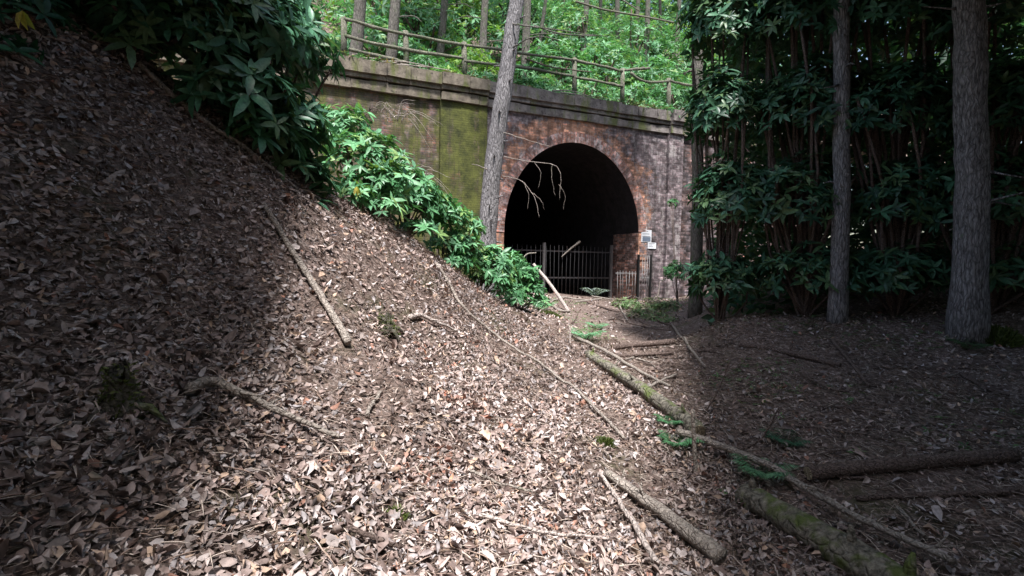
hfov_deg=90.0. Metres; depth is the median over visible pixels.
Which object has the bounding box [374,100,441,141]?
bare bush
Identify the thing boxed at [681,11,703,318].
tree
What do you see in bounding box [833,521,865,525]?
stick
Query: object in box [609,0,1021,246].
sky
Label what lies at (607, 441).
moss clump
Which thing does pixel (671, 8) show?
distant wood
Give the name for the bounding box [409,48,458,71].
undergrowth shrub
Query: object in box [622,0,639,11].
leaning branch
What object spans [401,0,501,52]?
undergrowth shrub
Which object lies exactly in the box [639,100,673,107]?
undergrowth shrub
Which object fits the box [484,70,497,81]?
undergrowth shrub
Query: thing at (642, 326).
branch
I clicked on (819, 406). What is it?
stick
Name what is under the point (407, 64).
branch
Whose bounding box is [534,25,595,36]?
leaning branch
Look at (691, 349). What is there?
branch
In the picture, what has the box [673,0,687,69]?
tree
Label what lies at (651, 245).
notice
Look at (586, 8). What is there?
tree
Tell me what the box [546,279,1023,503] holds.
seedlings
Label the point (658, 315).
weeds
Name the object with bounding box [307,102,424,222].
rhododendron
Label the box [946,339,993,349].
fern
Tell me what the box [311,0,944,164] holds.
hillside
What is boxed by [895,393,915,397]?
stick
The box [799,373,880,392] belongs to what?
branch
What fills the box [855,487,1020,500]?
fallen log
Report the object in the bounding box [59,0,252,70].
rhododendron
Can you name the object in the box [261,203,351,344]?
branch
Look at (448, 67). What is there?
undergrowth shrub
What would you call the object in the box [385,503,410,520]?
moss clump
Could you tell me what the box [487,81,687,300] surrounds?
tunnel portal
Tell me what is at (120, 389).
tree stump
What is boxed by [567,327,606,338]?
fern
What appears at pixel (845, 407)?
stick
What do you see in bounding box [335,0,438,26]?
undergrowth shrub
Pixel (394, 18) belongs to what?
tree
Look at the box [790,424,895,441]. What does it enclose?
branch
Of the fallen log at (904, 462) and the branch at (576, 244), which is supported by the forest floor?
the fallen log at (904, 462)
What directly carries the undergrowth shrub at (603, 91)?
on the hillside
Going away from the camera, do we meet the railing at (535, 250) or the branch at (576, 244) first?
the railing at (535, 250)
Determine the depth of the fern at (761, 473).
4.49 m
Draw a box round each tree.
[318,0,365,57]
[385,0,421,63]
[411,0,472,63]
[452,0,520,71]
[496,0,571,79]
[536,0,556,57]
[580,0,611,82]
[589,0,601,30]
[614,0,619,67]
[622,0,662,73]
[635,0,660,44]
[650,0,673,73]
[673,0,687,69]
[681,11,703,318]
[824,0,854,323]
[924,0,1023,344]
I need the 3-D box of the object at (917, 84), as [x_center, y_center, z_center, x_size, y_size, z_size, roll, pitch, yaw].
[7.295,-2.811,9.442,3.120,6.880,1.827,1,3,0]
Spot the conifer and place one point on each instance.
(492, 178)
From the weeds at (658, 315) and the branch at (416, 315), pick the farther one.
the weeds at (658, 315)
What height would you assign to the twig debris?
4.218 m
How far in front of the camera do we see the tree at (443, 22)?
23.84 m
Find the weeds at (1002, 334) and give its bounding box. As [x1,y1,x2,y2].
[985,324,1023,347]
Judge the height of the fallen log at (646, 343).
0.206 m
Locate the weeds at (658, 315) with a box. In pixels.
[642,310,674,320]
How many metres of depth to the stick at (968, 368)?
7.57 m
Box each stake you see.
[569,326,570,345]
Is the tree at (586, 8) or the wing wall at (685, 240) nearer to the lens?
the wing wall at (685, 240)
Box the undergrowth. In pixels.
[312,0,790,104]
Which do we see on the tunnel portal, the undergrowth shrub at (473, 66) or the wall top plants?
the wall top plants
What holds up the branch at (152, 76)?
on the forest floor
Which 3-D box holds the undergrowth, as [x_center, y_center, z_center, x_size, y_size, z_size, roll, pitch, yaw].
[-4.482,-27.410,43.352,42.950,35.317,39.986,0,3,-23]
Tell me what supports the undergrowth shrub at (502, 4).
on the hillside
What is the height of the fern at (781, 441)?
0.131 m
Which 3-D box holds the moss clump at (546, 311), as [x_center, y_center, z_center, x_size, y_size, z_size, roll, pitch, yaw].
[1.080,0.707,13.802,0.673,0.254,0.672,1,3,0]
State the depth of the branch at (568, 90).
19.54 m
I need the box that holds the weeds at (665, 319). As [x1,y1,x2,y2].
[658,315,679,322]
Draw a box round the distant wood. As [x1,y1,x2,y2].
[470,0,786,65]
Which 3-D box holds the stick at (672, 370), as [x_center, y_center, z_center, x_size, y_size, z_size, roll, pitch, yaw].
[2.845,1.368,8.598,0.394,0.088,0.120,1,3,10]
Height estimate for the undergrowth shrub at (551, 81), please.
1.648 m
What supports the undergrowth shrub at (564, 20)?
on the hillside
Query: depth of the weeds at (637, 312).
16.39 m
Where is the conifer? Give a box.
[473,0,607,297]
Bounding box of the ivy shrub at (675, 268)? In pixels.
[661,198,685,306]
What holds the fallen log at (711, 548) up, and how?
on the forest floor
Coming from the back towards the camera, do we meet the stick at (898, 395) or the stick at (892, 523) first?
the stick at (898, 395)
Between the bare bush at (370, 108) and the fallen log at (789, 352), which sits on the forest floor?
the fallen log at (789, 352)
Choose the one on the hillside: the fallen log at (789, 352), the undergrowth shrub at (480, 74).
the undergrowth shrub at (480, 74)
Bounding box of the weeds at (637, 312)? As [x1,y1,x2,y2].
[620,307,652,318]
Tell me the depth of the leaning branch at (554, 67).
20.20 m
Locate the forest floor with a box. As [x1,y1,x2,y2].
[0,4,1023,575]
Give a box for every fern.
[533,302,556,308]
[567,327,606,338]
[580,287,609,294]
[585,322,608,328]
[651,414,683,424]
[657,430,704,445]
[730,453,801,480]
[759,428,814,446]
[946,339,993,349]
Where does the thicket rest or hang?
on the forest floor
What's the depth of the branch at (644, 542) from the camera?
3.54 m
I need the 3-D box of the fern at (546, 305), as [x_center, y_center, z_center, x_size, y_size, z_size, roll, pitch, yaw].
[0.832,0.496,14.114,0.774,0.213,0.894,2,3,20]
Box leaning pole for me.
[533,263,570,311]
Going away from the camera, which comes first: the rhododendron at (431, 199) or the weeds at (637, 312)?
the rhododendron at (431, 199)
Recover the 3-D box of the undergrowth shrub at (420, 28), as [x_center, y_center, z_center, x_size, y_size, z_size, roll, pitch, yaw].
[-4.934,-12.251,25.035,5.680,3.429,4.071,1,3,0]
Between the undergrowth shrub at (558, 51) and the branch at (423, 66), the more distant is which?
the undergrowth shrub at (558, 51)
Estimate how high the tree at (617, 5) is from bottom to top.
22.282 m
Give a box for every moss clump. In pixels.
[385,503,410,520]
[540,309,562,319]
[594,435,618,448]
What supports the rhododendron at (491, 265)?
on the forest floor
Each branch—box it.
[14,257,48,289]
[136,61,297,189]
[184,376,339,437]
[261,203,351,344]
[348,525,403,547]
[359,498,369,531]
[365,390,381,415]
[373,60,424,67]
[378,61,433,67]
[399,64,450,70]
[407,313,457,331]
[435,262,624,438]
[468,468,531,491]
[478,512,610,539]
[525,58,591,71]
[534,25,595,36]
[551,305,569,311]
[552,90,589,96]
[560,92,608,98]
[561,241,580,256]
[561,296,587,299]
[572,334,670,386]
[575,0,673,22]
[575,298,601,302]
[587,302,620,312]
[591,295,611,299]
[591,504,624,509]
[599,471,661,569]
[617,317,670,330]
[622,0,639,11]
[649,373,676,386]
[654,318,672,325]
[669,322,706,367]
[675,428,962,564]
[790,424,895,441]
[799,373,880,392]
[830,338,873,385]
[895,505,929,538]
[959,372,1009,395]
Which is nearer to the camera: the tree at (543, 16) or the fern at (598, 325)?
the fern at (598, 325)
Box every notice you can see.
[641,230,651,241]
[648,242,655,248]
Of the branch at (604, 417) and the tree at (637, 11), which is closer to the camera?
the branch at (604, 417)
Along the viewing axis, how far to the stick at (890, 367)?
7.44 m
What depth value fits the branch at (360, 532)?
2.37 m
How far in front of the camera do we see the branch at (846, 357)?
7.64 m
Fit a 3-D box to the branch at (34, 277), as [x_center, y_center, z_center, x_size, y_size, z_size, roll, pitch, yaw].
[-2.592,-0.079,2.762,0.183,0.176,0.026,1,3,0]
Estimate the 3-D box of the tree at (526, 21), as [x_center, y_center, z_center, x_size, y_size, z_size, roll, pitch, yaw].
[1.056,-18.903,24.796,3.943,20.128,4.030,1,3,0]
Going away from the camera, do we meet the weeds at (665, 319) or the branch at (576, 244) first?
the weeds at (665, 319)
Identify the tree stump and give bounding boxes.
[85,358,167,423]
[377,312,404,340]
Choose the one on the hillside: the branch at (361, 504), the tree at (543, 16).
the tree at (543, 16)
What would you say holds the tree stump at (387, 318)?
on the forest floor
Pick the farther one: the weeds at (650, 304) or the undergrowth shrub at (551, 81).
the undergrowth shrub at (551, 81)
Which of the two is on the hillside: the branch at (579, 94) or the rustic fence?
the rustic fence
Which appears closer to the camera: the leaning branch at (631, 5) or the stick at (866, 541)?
the stick at (866, 541)
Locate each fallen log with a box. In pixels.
[584,347,705,435]
[603,468,726,565]
[611,338,674,349]
[620,351,673,356]
[735,477,918,575]
[739,342,840,367]
[803,445,1022,479]
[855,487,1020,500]
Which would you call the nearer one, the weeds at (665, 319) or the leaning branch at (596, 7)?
the weeds at (665, 319)
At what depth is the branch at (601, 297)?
20.40 m
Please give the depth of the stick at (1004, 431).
5.51 m
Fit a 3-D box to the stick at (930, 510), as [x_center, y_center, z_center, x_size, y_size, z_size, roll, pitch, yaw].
[3.334,1.740,4.000,0.265,0.045,0.036,1,3,4]
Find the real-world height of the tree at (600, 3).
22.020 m
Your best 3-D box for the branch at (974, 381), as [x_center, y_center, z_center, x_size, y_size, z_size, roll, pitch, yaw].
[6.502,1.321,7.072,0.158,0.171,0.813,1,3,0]
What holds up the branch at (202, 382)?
on the forest floor
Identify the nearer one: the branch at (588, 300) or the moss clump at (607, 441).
the moss clump at (607, 441)
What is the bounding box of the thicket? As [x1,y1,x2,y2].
[701,0,1023,324]
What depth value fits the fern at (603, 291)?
21.74 m
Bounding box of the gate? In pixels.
[542,243,612,297]
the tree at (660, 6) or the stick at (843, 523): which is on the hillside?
the tree at (660, 6)
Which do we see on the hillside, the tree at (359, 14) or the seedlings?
the tree at (359, 14)
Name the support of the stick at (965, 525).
on the forest floor
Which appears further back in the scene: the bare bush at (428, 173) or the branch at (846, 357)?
the bare bush at (428, 173)
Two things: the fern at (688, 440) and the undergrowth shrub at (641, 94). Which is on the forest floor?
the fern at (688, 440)
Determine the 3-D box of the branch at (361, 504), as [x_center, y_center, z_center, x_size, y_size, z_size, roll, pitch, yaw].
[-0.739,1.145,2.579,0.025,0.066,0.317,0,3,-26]
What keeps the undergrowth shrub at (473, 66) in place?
on the hillside
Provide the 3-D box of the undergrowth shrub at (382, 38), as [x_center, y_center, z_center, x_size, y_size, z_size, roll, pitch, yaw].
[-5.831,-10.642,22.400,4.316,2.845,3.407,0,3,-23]
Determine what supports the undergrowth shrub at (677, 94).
on the hillside
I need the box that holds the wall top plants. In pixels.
[332,50,684,110]
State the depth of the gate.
21.87 m
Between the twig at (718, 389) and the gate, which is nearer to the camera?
the twig at (718, 389)
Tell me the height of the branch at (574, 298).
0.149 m
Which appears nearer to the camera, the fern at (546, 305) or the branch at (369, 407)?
the branch at (369, 407)
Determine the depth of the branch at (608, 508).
3.73 m
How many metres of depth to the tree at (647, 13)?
32.56 m
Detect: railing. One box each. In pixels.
[507,244,542,277]
[615,271,635,298]
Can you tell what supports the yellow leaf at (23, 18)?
attached to the rhododendron at (53, 10)
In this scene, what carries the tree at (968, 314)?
on the forest floor
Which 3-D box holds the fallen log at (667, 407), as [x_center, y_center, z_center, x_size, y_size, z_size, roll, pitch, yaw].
[1.635,1.271,6.840,0.251,0.545,3.050,0,3,-14]
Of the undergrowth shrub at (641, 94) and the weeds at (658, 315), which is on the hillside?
the undergrowth shrub at (641, 94)
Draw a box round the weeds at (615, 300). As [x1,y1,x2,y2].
[611,295,631,306]
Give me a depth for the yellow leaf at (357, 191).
7.15 m
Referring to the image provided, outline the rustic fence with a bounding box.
[340,16,691,105]
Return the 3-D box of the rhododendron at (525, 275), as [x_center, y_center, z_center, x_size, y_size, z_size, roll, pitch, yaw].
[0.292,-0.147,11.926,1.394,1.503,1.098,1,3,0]
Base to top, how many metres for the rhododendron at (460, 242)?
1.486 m
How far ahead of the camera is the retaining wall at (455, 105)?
17.45 m
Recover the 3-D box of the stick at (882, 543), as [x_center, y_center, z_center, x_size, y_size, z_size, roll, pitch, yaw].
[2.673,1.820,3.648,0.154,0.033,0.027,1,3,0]
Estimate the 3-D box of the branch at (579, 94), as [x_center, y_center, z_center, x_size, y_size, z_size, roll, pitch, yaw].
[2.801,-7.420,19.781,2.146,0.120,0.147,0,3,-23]
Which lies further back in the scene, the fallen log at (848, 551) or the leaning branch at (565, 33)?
the leaning branch at (565, 33)
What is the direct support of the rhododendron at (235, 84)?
on the forest floor
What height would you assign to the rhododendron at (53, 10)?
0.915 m
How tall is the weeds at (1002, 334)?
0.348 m
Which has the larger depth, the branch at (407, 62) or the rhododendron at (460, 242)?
the branch at (407, 62)
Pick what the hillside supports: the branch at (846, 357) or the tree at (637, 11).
the tree at (637, 11)
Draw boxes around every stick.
[670,367,693,371]
[739,400,773,402]
[813,405,833,407]
[824,449,847,454]
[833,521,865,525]
[834,405,861,408]
[838,475,880,481]
[861,538,880,542]
[873,366,909,368]
[876,541,888,545]
[886,521,901,525]
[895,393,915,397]
[921,508,954,512]
[940,447,954,452]
[954,524,980,527]
[958,367,981,369]
[961,362,1002,366]
[997,430,1023,433]
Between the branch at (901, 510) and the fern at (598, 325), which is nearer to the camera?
the branch at (901, 510)
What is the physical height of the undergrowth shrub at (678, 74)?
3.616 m
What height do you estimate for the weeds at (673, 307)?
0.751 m
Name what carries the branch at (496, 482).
on the forest floor
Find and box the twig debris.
[0,0,1023,575]
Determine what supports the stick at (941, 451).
on the forest floor
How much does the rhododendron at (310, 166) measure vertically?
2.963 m
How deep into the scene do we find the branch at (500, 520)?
3.04 m
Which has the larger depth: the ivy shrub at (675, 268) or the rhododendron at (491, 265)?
the ivy shrub at (675, 268)
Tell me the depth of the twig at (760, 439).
5.12 m
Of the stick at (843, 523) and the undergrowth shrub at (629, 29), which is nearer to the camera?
the stick at (843, 523)
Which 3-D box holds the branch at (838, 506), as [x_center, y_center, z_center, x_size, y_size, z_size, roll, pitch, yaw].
[2.356,1.607,4.328,0.281,0.238,2.316,-1,3,-30]
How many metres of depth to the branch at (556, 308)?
14.85 m
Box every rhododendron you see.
[0,0,81,65]
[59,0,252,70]
[150,0,323,157]
[214,0,345,210]
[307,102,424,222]
[368,160,458,240]
[420,201,487,273]
[455,244,524,298]
[496,250,552,310]
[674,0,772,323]
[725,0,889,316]
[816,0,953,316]
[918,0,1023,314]
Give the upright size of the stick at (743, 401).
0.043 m
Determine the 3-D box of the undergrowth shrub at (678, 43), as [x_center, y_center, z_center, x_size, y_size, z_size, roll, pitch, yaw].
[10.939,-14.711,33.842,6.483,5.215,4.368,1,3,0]
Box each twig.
[704,362,729,413]
[739,407,779,449]
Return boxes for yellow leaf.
[15,10,34,29]
[353,187,360,194]
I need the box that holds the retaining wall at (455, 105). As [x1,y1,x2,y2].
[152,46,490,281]
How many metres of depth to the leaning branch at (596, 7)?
24.38 m
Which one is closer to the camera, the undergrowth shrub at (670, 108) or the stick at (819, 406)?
the stick at (819, 406)
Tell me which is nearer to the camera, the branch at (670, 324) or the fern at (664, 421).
the fern at (664, 421)
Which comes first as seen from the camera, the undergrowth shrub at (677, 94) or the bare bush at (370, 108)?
the bare bush at (370, 108)
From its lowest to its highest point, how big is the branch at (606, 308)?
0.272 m
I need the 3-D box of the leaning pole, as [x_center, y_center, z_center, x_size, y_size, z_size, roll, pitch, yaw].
[1.209,0.013,15.585,0.118,1.523,1.602,-2,4,-44]
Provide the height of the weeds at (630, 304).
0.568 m
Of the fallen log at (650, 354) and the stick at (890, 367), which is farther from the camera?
the fallen log at (650, 354)
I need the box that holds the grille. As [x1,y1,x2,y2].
[636,254,651,300]
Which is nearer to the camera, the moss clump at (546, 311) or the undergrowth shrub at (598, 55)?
the moss clump at (546, 311)
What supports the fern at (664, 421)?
on the forest floor
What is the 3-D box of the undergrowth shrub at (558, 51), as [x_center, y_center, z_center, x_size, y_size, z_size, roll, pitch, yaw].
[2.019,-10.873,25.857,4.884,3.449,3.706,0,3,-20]
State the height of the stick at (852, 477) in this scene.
0.036 m
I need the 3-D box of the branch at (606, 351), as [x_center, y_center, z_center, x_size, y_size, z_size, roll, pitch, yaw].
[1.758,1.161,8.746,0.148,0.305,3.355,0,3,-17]
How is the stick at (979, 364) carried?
on the forest floor
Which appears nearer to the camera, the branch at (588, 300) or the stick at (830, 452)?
the stick at (830, 452)
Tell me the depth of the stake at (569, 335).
9.79 m
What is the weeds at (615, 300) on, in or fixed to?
on the forest floor
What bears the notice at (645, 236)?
attached to the tunnel portal
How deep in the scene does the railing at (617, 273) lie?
20.90 m
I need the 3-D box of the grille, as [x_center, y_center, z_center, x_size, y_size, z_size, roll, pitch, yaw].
[5.480,-0.308,21.236,0.687,2.148,0.094,0,3,-23]
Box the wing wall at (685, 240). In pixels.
[679,117,806,296]
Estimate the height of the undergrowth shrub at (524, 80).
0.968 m
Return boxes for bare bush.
[344,104,392,123]
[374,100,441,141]
[411,163,452,198]
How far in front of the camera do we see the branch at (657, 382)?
7.64 m
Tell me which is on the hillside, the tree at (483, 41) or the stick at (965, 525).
the tree at (483, 41)
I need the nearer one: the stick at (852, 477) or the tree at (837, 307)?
the stick at (852, 477)
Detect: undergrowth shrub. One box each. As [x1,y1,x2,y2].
[328,7,426,60]
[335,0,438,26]
[367,0,466,63]
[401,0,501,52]
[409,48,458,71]
[430,64,464,74]
[444,40,498,74]
[465,0,564,61]
[466,68,494,81]
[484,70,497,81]
[513,38,603,93]
[513,73,546,89]
[527,74,567,91]
[530,0,617,71]
[565,75,618,100]
[568,38,654,96]
[591,3,681,80]
[607,78,659,105]
[612,55,691,105]
[633,24,725,99]
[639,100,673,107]
[646,75,691,109]
[658,103,679,116]

